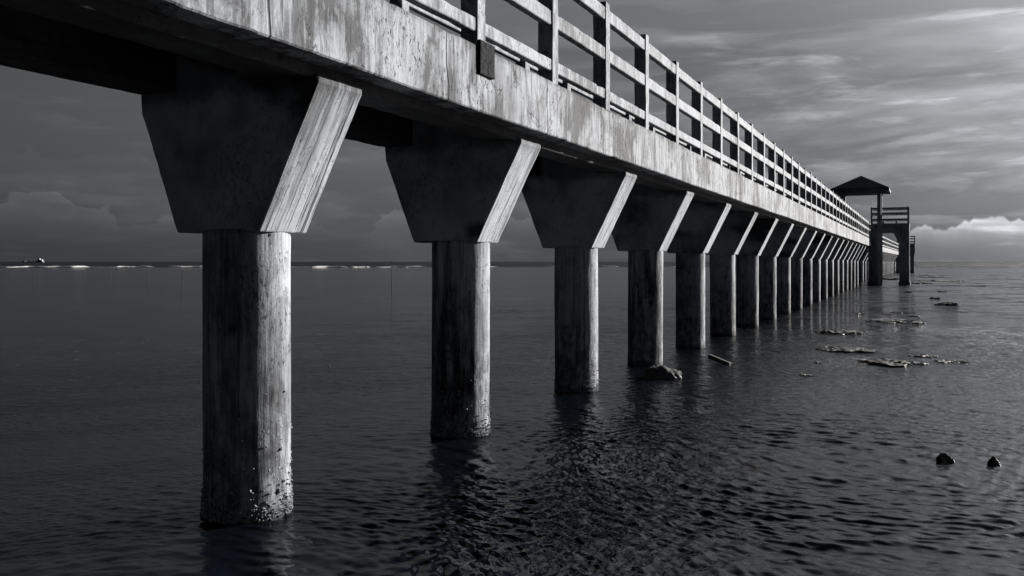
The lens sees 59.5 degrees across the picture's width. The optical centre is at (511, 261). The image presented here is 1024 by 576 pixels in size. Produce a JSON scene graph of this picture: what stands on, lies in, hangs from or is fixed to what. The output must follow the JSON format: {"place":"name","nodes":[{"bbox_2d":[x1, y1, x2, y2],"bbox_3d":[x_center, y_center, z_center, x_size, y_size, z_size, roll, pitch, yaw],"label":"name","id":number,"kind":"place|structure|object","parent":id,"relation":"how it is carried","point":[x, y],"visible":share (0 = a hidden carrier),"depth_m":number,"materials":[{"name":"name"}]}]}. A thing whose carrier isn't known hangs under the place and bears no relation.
{"place":"outdoors","nodes":[
{"label":"outdoors","id":0,"kind":"place"},
{"bbox_2d":[0,262,1023,575],"bbox_3d":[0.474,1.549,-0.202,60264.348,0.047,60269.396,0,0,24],"label":"sea","id":1,"kind":"structure","parent":0,"point":[760,456],"depth_m":7.82,"materials":[{"name":"liquid"}]},
{"bbox_2d":[22,259,43,261],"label":"ship","id":2,"kind":"object","parent":1,"relation":"on","point":[39,260],"visible":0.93,"depth_m":2505.62},
{"bbox_2d":[8,266,675,267],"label":"surf","id":3,"kind":"structure","parent":1,"relation":"on","point":[311,267],"depth_m":261.17,"materials":[{"name":"liquid"}]},
{"bbox_2d":[0,0,871,523],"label":"footbridge","id":4,"kind":"object","parent":1,"relation":"in","point":[256,112],"visible":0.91,"depth_m":7.29,"materials":[{"name":"concrete"}]},
{"bbox_2d":[643,365,681,378],"bbox_3d":[2.017,1.498,11.977,0.522,0.246,0.357,0,0,6],"label":"rock","id":5,"kind":"object","parent":1,"relation":"in","point":[657,372],"visible":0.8,"depth_m":11.86,"materials":[{"name":"grey stone"}]},
{"bbox_2d":[707,354,730,364],"bbox_3d":[3.149,1.497,13.605,0.364,0.065,0.072,22,12,33],"label":"timber","id":6,"kind":"object","parent":1,"relation":"on","point":[717,359],"visible":0.87,"depth_m":13.58,"materials":[{"name":"grey wood"}]},
{"bbox_2d":[815,329,865,334],"bbox_3d":[7.104,1.578,19.474,1.207,0.177,1.268,0,0,3],"label":"rock","id":7,"kind":"object","parent":1,"relation":"in","point":[841,332],"visible":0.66,"depth_m":19.35,"materials":[{"name":"grey stone"}]},
{"bbox_2d":[815,346,875,352],"bbox_3d":[5.826,1.567,15.692,1.026,0.132,0.996,0,0,20],"label":"rock","id":8,"kind":"object","parent":1,"relation":"in","point":[840,349],"visible":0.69,"depth_m":15.59,"materials":[{"name":"grey stone"}]},
{"bbox_2d":[831,176,890,285],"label":"shelter","id":9,"kind":"object","parent":1,"relation":"in","point":[860,186],"visible":0.7,"depth_m":57.67,"materials":[{"name":"wood"}]},
{"bbox_2d":[861,236,898,280],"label":"footbridge","id":10,"kind":"object","parent":1,"relation":"in","point":[890,251],"visible":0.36,"depth_m":100.05,"materials":[{"name":"concrete"}]},
{"bbox_2d":[867,206,909,284],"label":"landing platform","id":11,"kind":"structure","parent":1,"relation":"in","point":[901,231],"depth_m":59.04,"materials":[{"name":"concrete"}]},
{"bbox_2d":[883,278,898,279],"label":"rock","id":12,"kind":"object","parent":1,"relation":"in","point":[890,278],"visible":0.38,"depth_m":76.77,"materials":[{"name":"grey stone"}]},
{"bbox_2d":[857,358,928,366],"bbox_3d":[5.750,1.570,13.614,1.006,0.176,0.977,0,0,40],"label":"rock","id":13,"kind":"object","parent":1,"relation":"in","point":[887,362],"visible":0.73,"depth_m":13.50,"materials":[{"name":"grey stone"}]},
{"bbox_2d":[871,318,923,323],"bbox_3d":[9.963,1.574,23.280,1.107,0.154,2.101,0,0,-2],"label":"rock","id":14,"kind":"object","parent":1,"relation":"in","point":[896,320],"visible":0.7,"depth_m":22.93,"materials":[{"name":"grey stone"}]},
{"bbox_2d":[896,236,914,272],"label":"landing platform","id":15,"kind":"structure","parent":1,"relation":"in","point":[912,249],"depth_m":124.23,"materials":[{"name":"concrete"}]},
{"bbox_2d":[910,282,931,283],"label":"rock","id":16,"kind":"object","parent":1,"relation":"in","point":[919,283],"visible":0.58,"depth_m":63.21,"materials":[{"name":"grey stone"}]},
{"bbox_2d":[908,354,937,357],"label":"rock","id":17,"kind":"object","parent":1,"relation":"in","point":[924,355],"visible":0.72,"depth_m":14.71,"materials":[{"name":"grey stone"}]},
{"bbox_2d":[917,280,965,281],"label":"rock","id":18,"kind":"object","parent":1,"relation":"in","point":[944,280],"visible":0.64,"depth_m":71.11,"materials":[{"name":"grey stone"}]},
{"bbox_2d":[935,453,953,462],"bbox_3d":[3.364,1.534,6.986,0.147,0.097,0.113,0,0,7],"label":"rock","id":19,"kind":"object","parent":1,"relation":"on","point":[942,457],"visible":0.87,"depth_m":6.95,"materials":[{"name":"grey stone"}]},
{"bbox_2d":[934,302,959,305],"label":"rock","id":20,"kind":"object","parent":1,"relation":"in","point":[947,304],"visible":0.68,"depth_m":31.54,"materials":[{"name":"grey stone"}]},
{"bbox_2d":[934,359,967,362],"bbox_3d":[6.801,1.565,13.846,0.551,0.078,0.449,0,0,-4],"label":"rock","id":21,"kind":"object","parent":1,"relation":"in","point":[952,361],"visible":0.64,"depth_m":13.79,"materials":[{"name":"grey stone"}]},
{"bbox_2d":[986,456,1001,465],"bbox_3d":[3.666,1.532,6.853,0.135,0.097,0.115,0,0,0],"label":"rock","id":22,"kind":"object","parent":1,"relation":"on","point":[991,460],"visible":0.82,"depth_m":6.83,"materials":[{"name":"grey stone"}]},
{"bbox_2d":[0,0,1023,261],"label":"sky","id":23,"kind":"structure","parent":0,"point":[922,100],"materials":[{"name":"grey"}]}
]}

